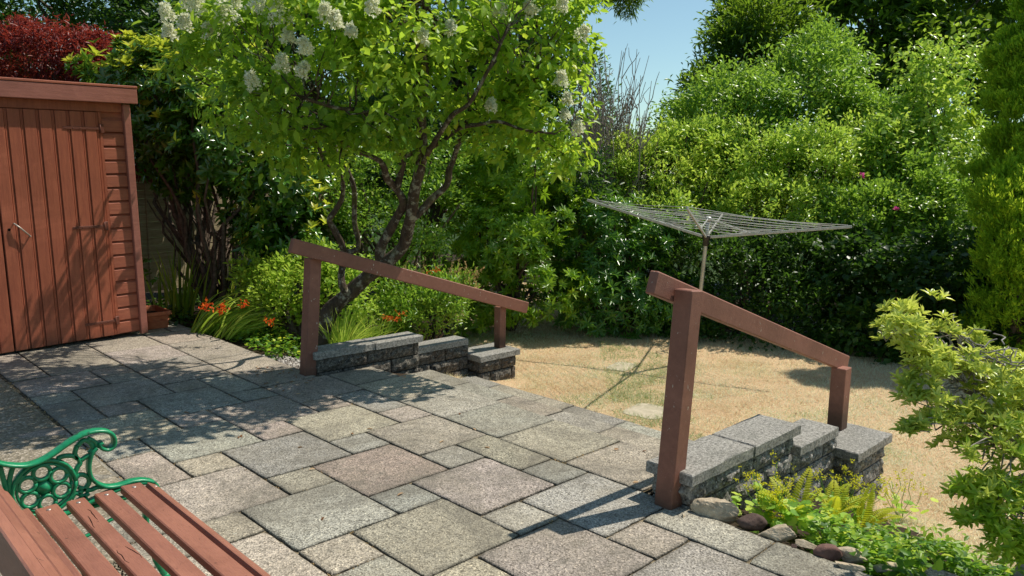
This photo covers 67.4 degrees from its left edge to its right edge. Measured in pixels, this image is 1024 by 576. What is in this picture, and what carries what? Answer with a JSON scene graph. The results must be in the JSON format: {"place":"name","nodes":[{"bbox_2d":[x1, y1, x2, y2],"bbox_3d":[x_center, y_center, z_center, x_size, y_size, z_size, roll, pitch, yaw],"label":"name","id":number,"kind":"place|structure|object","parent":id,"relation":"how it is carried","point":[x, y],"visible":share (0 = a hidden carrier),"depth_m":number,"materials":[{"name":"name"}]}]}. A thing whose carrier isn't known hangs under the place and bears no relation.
{"place":"outdoors","nodes":[
{"label":"outdoors","id":0,"kind":"place"},
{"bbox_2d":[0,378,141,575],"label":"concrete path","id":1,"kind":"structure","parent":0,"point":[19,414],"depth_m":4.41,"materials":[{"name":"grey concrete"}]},
{"bbox_2d":[0,320,957,575],"bbox_3d":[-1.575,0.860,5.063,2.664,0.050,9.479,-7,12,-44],"label":"patio","id":2,"kind":"structure","parent":0,"point":[427,531],"depth_m":4.17,"materials":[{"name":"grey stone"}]},
{"bbox_2d":[0,77,147,353],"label":"garden shed","id":3,"kind":"structure","parent":2,"relation":"on","point":[71,266],"depth_m":6.80,"materials":[{"name":"brown wood"}]},
{"bbox_2d":[0,108,119,350],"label":"door","id":4,"kind":"structure","parent":3,"relation":"in","point":[55,227],"depth_m":6.74,"materials":[{"name":"brown wood"}]},
{"bbox_2d":[0,428,270,575],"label":"garden bench","id":5,"kind":"object","parent":2,"relation":"on","point":[29,546],"visible":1,"depth_m":2.50,"materials":[{"name":"paint"}]},
{"bbox_2d":[142,258,158,298],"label":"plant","id":6,"kind":"object","parent":2,"relation":"on","point":[152,281],"visible":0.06,"depth_m":8.19,"materials":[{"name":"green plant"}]},
{"bbox_2d":[146,305,171,329],"bbox_3d":[-3.699,0.301,7.864,0.260,0.172,0.480,-7,12,-44],"label":"planter trough","id":7,"kind":"object","parent":2,"relation":"on","point":[157,317],"visible":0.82,"depth_m":7.74,"materials":[{"name":"wood"}]},
{"bbox_2d":[8,338,778,575],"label":"joint moss","id":8,"kind":"object","parent":2,"relation":"on","point":[255,473],"visible":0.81,"depth_m":4.36,"materials":[{"name":"green plant"}]},
{"bbox_2d":[185,340,868,519],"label":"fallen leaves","id":9,"kind":"object","parent":2,"relation":"on","point":[322,518],"visible":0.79,"depth_m":5.72,"materials":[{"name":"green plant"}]},
{"bbox_2d":[835,561,864,571],"bbox_3d":[1.398,1.156,3.178,0.118,0.031,0.040,4,9,20],"label":"rock","id":10,"kind":"object","parent":2,"relation":"on","point":[850,566],"visible":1,"depth_m":3.17,"materials":[{"name":"beige stone"}]},
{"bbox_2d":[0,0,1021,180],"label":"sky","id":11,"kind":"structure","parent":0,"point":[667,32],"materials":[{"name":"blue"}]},
{"bbox_2d":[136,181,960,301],"bbox_3d":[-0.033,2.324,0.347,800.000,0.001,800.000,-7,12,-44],"label":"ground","id":12,"kind":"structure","parent":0,"point":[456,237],"depth_m":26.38,"materials":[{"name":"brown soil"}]},
{"bbox_2d":[726,0,1023,229],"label":"tall tree","id":13,"kind":"object","parent":12,"relation":"on","point":[903,21],"visible":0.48,"depth_m":14.16,"materials":[{"name":"green plant"}]},
{"bbox_2d":[145,254,1004,575],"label":"garden bed","id":14,"kind":"object","parent":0,"point":[447,330],"visible":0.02,"depth_m":7.74,"materials":[{"name":"soil"}]},
{"bbox_2d":[0,9,158,190],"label":"red maple","id":15,"kind":"object","parent":14,"relation":"on","point":[46,43],"visible":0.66,"depth_m":10.07,"materials":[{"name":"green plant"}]},
{"bbox_2d":[0,0,334,76],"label":"dark tree","id":16,"kind":"object","parent":14,"relation":"on","point":[118,16],"visible":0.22,"depth_m":12.15,"materials":[{"name":"green plant"}]},
{"bbox_2d":[143,239,262,316],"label":"iris clump","id":17,"kind":"object","parent":14,"relation":"on","point":[188,294],"visible":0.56,"depth_m":8.43,"materials":[{"name":"green plant"}]},
{"bbox_2d":[62,27,355,310],"bbox_3d":[-3.487,-1.482,9.065,2.715,3.507,4.220,-7,12,-44],"label":"magnolia shrub","id":18,"kind":"object","parent":14,"relation":"on","point":[183,152],"visible":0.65,"depth_m":8.24,"materials":[{"name":"green plant"}]},
{"bbox_2d":[190,291,285,339],"bbox_3d":[-2.660,0.256,7.481,1.073,0.484,1.313,1,9,1],"label":"crocosmia","id":19,"kind":"object","parent":14,"relation":"on","point":[219,321],"visible":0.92,"depth_m":7.54,"materials":[{"name":"green plant"}]},
{"bbox_2d":[146,291,356,335],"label":"ground cover","id":20,"kind":"object","parent":14,"relation":"on","point":[188,317],"visible":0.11,"depth_m":8.41,"materials":[{"name":"green plant"}]},
{"bbox_2d":[135,163,367,292],"bbox_3d":[-4.241,-0.841,10.476,0.100,1.850,6.500,6,10,32],"label":"fence","id":21,"kind":"object","parent":14,"relation":"on","point":[148,222],"visible":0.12,"depth_m":9.97,"materials":[{"name":"wood"}]},
{"bbox_2d":[263,355,299,369],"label":"gravel","id":22,"kind":"structure","parent":14,"relation":"on","point":[295,361],"depth_m":6.63,"materials":[{"name":"grey gravel"}]},
{"bbox_2d":[228,325,363,359],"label":"ground cover","id":23,"kind":"object","parent":14,"relation":"on","point":[263,338],"visible":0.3,"depth_m":7.16,"materials":[{"name":"green plant"}]},
{"bbox_2d":[223,231,382,341],"bbox_3d":[-2.125,0.019,7.773,1.731,1.154,1.290,1,9,0],"label":"mahonia","id":24,"kind":"object","parent":14,"relation":"on","point":[272,291],"visible":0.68,"depth_m":7.59,"materials":[{"name":"green plant"}]},
{"bbox_2d":[3,49,665,282],"bbox_3d":[-3.010,-2.016,13.151,11.902,4.182,3.651,1,9,1],"label":"background hedge","id":25,"kind":"object","parent":14,"relation":"on","point":[394,194],"visible":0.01,"depth_m":12.85,"materials":[{"name":"green plant"}]},
{"bbox_2d":[300,300,399,343],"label":"ornamental grass","id":26,"kind":"object","parent":14,"relation":"on","point":[344,333],"depth_m":7.07,"materials":[{"name":"green plant"}]},
{"bbox_2d":[131,0,614,345],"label":"hydrangea tree","id":27,"kind":"object","parent":14,"relation":"on","point":[248,82],"visible":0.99,"depth_m":5.80,"materials":[{"name":"green plant"}]},
{"bbox_2d":[270,126,486,317],"bbox_3d":[-1.455,-0.797,9.105,2.644,2.298,1.780,-3,9,-22],"label":"green shrub","id":28,"kind":"object","parent":14,"relation":"on","point":[431,183],"visible":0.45,"depth_m":9.01,"materials":[{"name":"green plant"}]},
{"bbox_2d":[357,267,440,337],"bbox_3d":[-1.033,0.237,7.474,1.145,0.781,0.668,-7,12,-44],"label":"crocosmia","id":29,"kind":"object","parent":14,"relation":"on","point":[392,318],"visible":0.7,"depth_m":7.29,"materials":[{"name":"green plant"}]},
{"bbox_2d":[313,331,519,380],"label":"retaining wall","id":30,"kind":"structure","parent":14,"relation":"on","point":[406,352],"depth_m":6.78,"materials":[{"name":"stone"}]},
{"bbox_2d":[288,238,528,375],"bbox_3d":[-0.800,0.091,6.788,2.579,1.192,0.155,-7,12,-44],"label":"handrail","id":31,"kind":"object","parent":30,"relation":"on","point":[316,254],"visible":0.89,"depth_m":6.13,"materials":[{"name":"paint"}]},
{"bbox_2d":[362,256,484,340],"bbox_3d":[-0.909,0.175,8.011,1.301,1.007,1.037,1,9,0],"label":"spirea","id":32,"kind":"object","parent":14,"relation":"on","point":[389,296],"visible":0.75,"depth_m":7.91,"materials":[{"name":"green plant"}]},
{"bbox_2d":[263,0,588,272],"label":"dark tree","id":33,"kind":"object","parent":14,"relation":"on","point":[459,83],"visible":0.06,"depth_m":11.63,"materials":[{"name":"green plant"}]},
{"bbox_2d":[518,0,653,166],"bbox_3d":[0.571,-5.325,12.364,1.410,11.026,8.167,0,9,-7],"label":"pine tree","id":34,"kind":"object","parent":14,"relation":"on","point":[631,4],"visible":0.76,"depth_m":9.01,"materials":[{"name":"green plant"}]},
{"bbox_2d":[690,497,738,523],"bbox_3d":[0.967,1.069,3.668,0.229,0.126,0.080,6,10,29],"label":"rock","id":35,"kind":"object","parent":14,"relation":"on","point":[724,511],"visible":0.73,"depth_m":3.64,"materials":[{"name":"grey stone"}]},
{"bbox_2d":[737,513,767,530],"bbox_3d":[1.109,1.088,3.564,0.130,0.084,0.100,-1,9,-12],"label":"rock","id":36,"kind":"object","parent":14,"relation":"on","point":[752,522],"visible":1,"depth_m":3.53,"materials":[{"name":"brown stone"}]},
{"bbox_2d":[655,0,849,287],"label":"ash tree","id":37,"kind":"object","parent":14,"relation":"on","point":[735,27],"visible":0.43,"depth_m":13.46,"materials":[{"name":"green plant"}]},
{"bbox_2d":[626,192,899,352],"bbox_3d":[3.185,-0.080,9.799,2.658,2.304,3.102,-7,12,-44],"label":"hedge shrub","id":38,"kind":"object","parent":14,"relation":"on","point":[769,246],"visible":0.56,"depth_m":9.38,"materials":[{"name":"green plant"}]},
{"bbox_2d":[646,414,892,510],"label":"retaining wall","id":39,"kind":"structure","parent":14,"relation":"on","point":[715,460],"depth_m":4.38,"materials":[{"name":"stone"}]},
{"bbox_2d":[646,270,851,510],"bbox_3d":[1.517,0.439,4.457,2.367,1.256,0.155,-7,12,-44],"label":"handrail","id":40,"kind":"object","parent":39,"relation":"on","point":[691,304],"visible":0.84,"depth_m":3.72,"materials":[{"name":"paint"}]},
{"bbox_2d":[758,524,796,542],"bbox_3d":[1.198,1.104,3.454,0.167,0.077,0.076,2,9,8],"label":"rock","id":41,"kind":"object","parent":14,"relation":"on","point":[780,533],"visible":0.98,"depth_m":3.44,"materials":[{"name":"grey stone"}]},
{"bbox_2d":[749,468,822,518],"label":"fern","id":42,"kind":"object","parent":14,"relation":"on","point":[807,487],"visible":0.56,"depth_m":3.87,"materials":[{"name":"green plant"}]},
{"bbox_2d":[731,450,840,533],"bbox_3d":[1.316,1.048,3.825,0.421,0.304,0.585,-1,9,-9],"label":"ladys mantle","id":43,"kind":"object","parent":14,"relation":"on","point":[764,501],"visible":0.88,"depth_m":3.79,"materials":[{"name":"green plant"}]},
{"bbox_2d":[637,5,941,305],"bbox_3d":[4.169,-2.074,12.006,5.182,4.760,3.061,-1,9,-14],"label":"laurel tree","id":44,"kind":"object","parent":14,"relation":"on","point":[770,86],"visible":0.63,"depth_m":11.62,"materials":[{"name":"green plant"}]},
{"bbox_2d":[664,100,916,320],"bbox_3d":[4.077,-1.078,10.982,3.524,3.079,2.882,-1,9,-15],"label":"hedge shrub","id":45,"kind":"object","parent":14,"relation":"on","point":[804,193],"visible":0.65,"depth_m":10.35,"materials":[{"name":"green plant"}]},
{"bbox_2d":[795,539,816,549],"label":"rock","id":46,"kind":"object","parent":14,"relation":"on","point":[803,543],"visible":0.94,"depth_m":3.35,"materials":[{"name":"grey stone"}]},
{"bbox_2d":[766,503,858,544],"bbox_3d":[1.444,1.147,3.675,0.432,0.171,0.324,-1,9,-10],"label":"ladys mantle","id":47,"kind":"object","parent":14,"relation":"on","point":[801,525],"visible":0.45,"depth_m":3.68,"materials":[{"name":"green plant"}]},
{"bbox_2d":[813,544,842,561],"bbox_3d":[1.350,1.134,3.297,0.112,0.068,0.083,-1,9,-15],"label":"rock","id":48,"kind":"object","parent":14,"relation":"on","point":[831,552],"visible":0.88,"depth_m":3.27,"materials":[{"name":"brown stone"}]},
{"bbox_2d":[814,480,868,514],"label":"fern","id":49,"kind":"object","parent":14,"relation":"on","point":[837,503],"visible":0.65,"depth_m":4.08,"materials":[{"name":"green plant"}]},
{"bbox_2d":[808,459,890,527],"bbox_3d":[1.886,1.146,4.285,0.452,0.338,0.318,2,9,9],"label":"ladys mantle","id":50,"kind":"object","parent":14,"relation":"on","point":[854,511],"visible":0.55,"depth_m":4.28,"materials":[{"name":"green plant"}]},
{"bbox_2d":[838,546,870,563],"bbox_3d":[1.460,1.150,3.290,0.076,0.072,0.140,-40,41,-77],"label":"rock","id":51,"kind":"object","parent":14,"relation":"on","point":[856,558],"visible":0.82,"depth_m":3.28,"materials":[{"name":"grey stone"}]},
{"bbox_2d":[856,483,905,528],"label":"fern","id":52,"kind":"object","parent":14,"relation":"on","point":[869,507],"visible":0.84,"depth_m":4.04,"materials":[{"name":"green plant"}]},
{"bbox_2d":[873,561,897,572],"bbox_3d":[1.585,1.178,3.235,0.123,0.048,0.075,-3,9,-24],"label":"rock","id":53,"kind":"object","parent":14,"relation":"on","point":[877,568],"visible":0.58,"depth_m":3.21,"materials":[{"name":"grey stone"}]},
{"bbox_2d":[798,115,982,288],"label":"climbing rose","id":54,"kind":"object","parent":14,"relation":"on","point":[894,204],"visible":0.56,"depth_m":9.74,"materials":[{"name":"green plant"}]},
{"bbox_2d":[795,507,1014,575],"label":"ivy ground cover","id":55,"kind":"object","parent":14,"relation":"on","point":[958,563],"visible":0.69,"depth_m":3.38,"materials":[{"name":"green plant"}]},
{"bbox_2d":[876,468,938,521],"bbox_3d":[2.378,1.257,4.643,0.378,0.325,0.314,-7,12,-44],"label":"ladys mantle","id":56,"kind":"object","parent":14,"relation":"on","point":[895,497],"visible":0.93,"depth_m":4.64,"materials":[{"name":"green plant"}]},
{"bbox_2d":[797,206,1023,372],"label":"ivy hedge","id":57,"kind":"object","parent":14,"relation":"on","point":[919,264],"visible":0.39,"depth_m":8.73,"materials":[{"name":"green plant"}]},
{"bbox_2d":[798,493,1023,575],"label":"creeping plants","id":58,"kind":"object","parent":14,"relation":"on","point":[898,538],"visible":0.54,"depth_m":3.48,"materials":[{"name":"green plant"}]},
{"bbox_2d":[841,83,1001,302],"bbox_3d":[6.560,-1.290,11.475,3.616,3.407,2.469,2,9,9],"label":"background hedge","id":59,"kind":"object","parent":14,"relation":"on","point":[899,106],"visible":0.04,"depth_m":10.94,"materials":[{"name":"green plant"}]},
{"bbox_2d":[847,19,998,200],"bbox_3d":[5.913,-1.649,10.809,2.312,4.292,1.915,-7,12,-44],"label":"maple sapling","id":60,"kind":"object","parent":14,"relation":"on","point":[939,85],"visible":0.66,"depth_m":10.62,"materials":[{"name":"green leaf"},{"name":"twig"}]},
{"bbox_2d":[868,286,1023,575],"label":"azalea","id":61,"kind":"object","parent":14,"relation":"on","point":[986,492],"visible":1,"depth_m":2.94,"materials":[{"name":"green plant"}]},
{"bbox_2d":[954,0,1023,333],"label":"cypress","id":62,"kind":"object","parent":14,"relation":"on","point":[1002,74],"visible":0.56,"depth_m":8.37,"materials":[{"name":"green plant"}]},
{"bbox_2d":[446,282,1023,566],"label":"lawn","id":63,"kind":"structure","parent":0,"point":[697,390],"depth_m":7.41,"materials":[{"name":"beige plant"}]},
{"bbox_2d":[423,126,598,336],"bbox_3d":[0.021,-0.733,9.776,2.449,2.822,1.941,4,9,22],"label":"rhododendron","id":64,"kind":"object","parent":63,"relation":"on","point":[523,226],"visible":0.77,"depth_m":9.27,"materials":[{"name":"green plant"}]},
{"bbox_2d":[412,370,692,452],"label":"steps","id":65,"kind":"structure","parent":63,"relation":"on","point":[625,431],"depth_m":5.92,"materials":[{"name":"grey stone"}]},
{"bbox_2d":[556,44,658,310],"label":"bare shrub","id":66,"kind":"object","parent":63,"relation":"on","point":[616,125],"visible":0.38,"depth_m":10.75,"materials":[{"name":"brown plant"}]},
{"bbox_2d":[536,26,680,256],"bbox_3d":[1.339,-1.859,11.228,2.579,4.474,3.930,2,9,10],"label":"dark conifer","id":67,"kind":"object","parent":63,"relation":"on","point":[592,178],"visible":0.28,"depth_m":10.16,"materials":[{"name":"green plant"}]},
{"bbox_2d":[607,362,634,370],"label":"stepping stone","id":68,"kind":"object","parent":63,"relation":"on","point":[619,365],"visible":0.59,"depth_m":8.15,"materials":[{"name":"beige stone"}]},
{"bbox_2d":[528,182,722,339],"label":"rhododendron","id":69,"kind":"object","parent":63,"relation":"on","point":[641,304],"visible":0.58,"depth_m":9.54,"materials":[{"name":"green plant"}]},
{"bbox_2d":[623,403,662,419],"bbox_3d":[1.173,1.079,6.640,0.349,0.036,0.413,7,10,35],"label":"stepping stone","id":70,"kind":"object","parent":63,"relation":"on","point":[644,410],"visible":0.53,"depth_m":6.63,"materials":[{"name":"beige stone"}]},
{"bbox_2d":[565,110,766,281],"bbox_3d":[2.231,-1.071,11.092,3.182,2.990,2.643,0,9,-6],"label":"hedge shrub","id":71,"kind":"object","parent":63,"relation":"on","point":[675,196],"visible":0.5,"depth_m":10.62,"materials":[{"name":"green plant"}]},
{"bbox_2d":[587,199,851,290],"bbox_3d":[2.093,-0.001,8.228,1.918,1.832,2.140,-2,9,-19],"label":"rotary clothes dryer","id":72,"kind":"object","parent":63,"relation":"on","point":[706,236],"visible":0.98,"depth_m":8.04,"materials":[{"name":"metal"}]},
{"bbox_2d":[954,146,1023,359],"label":"cypress","id":73,"kind":"object","parent":63,"relation":"on","point":[992,195],"visible":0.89,"depth_m":7.77,"materials":[{"name":"green plant"}]}
]}

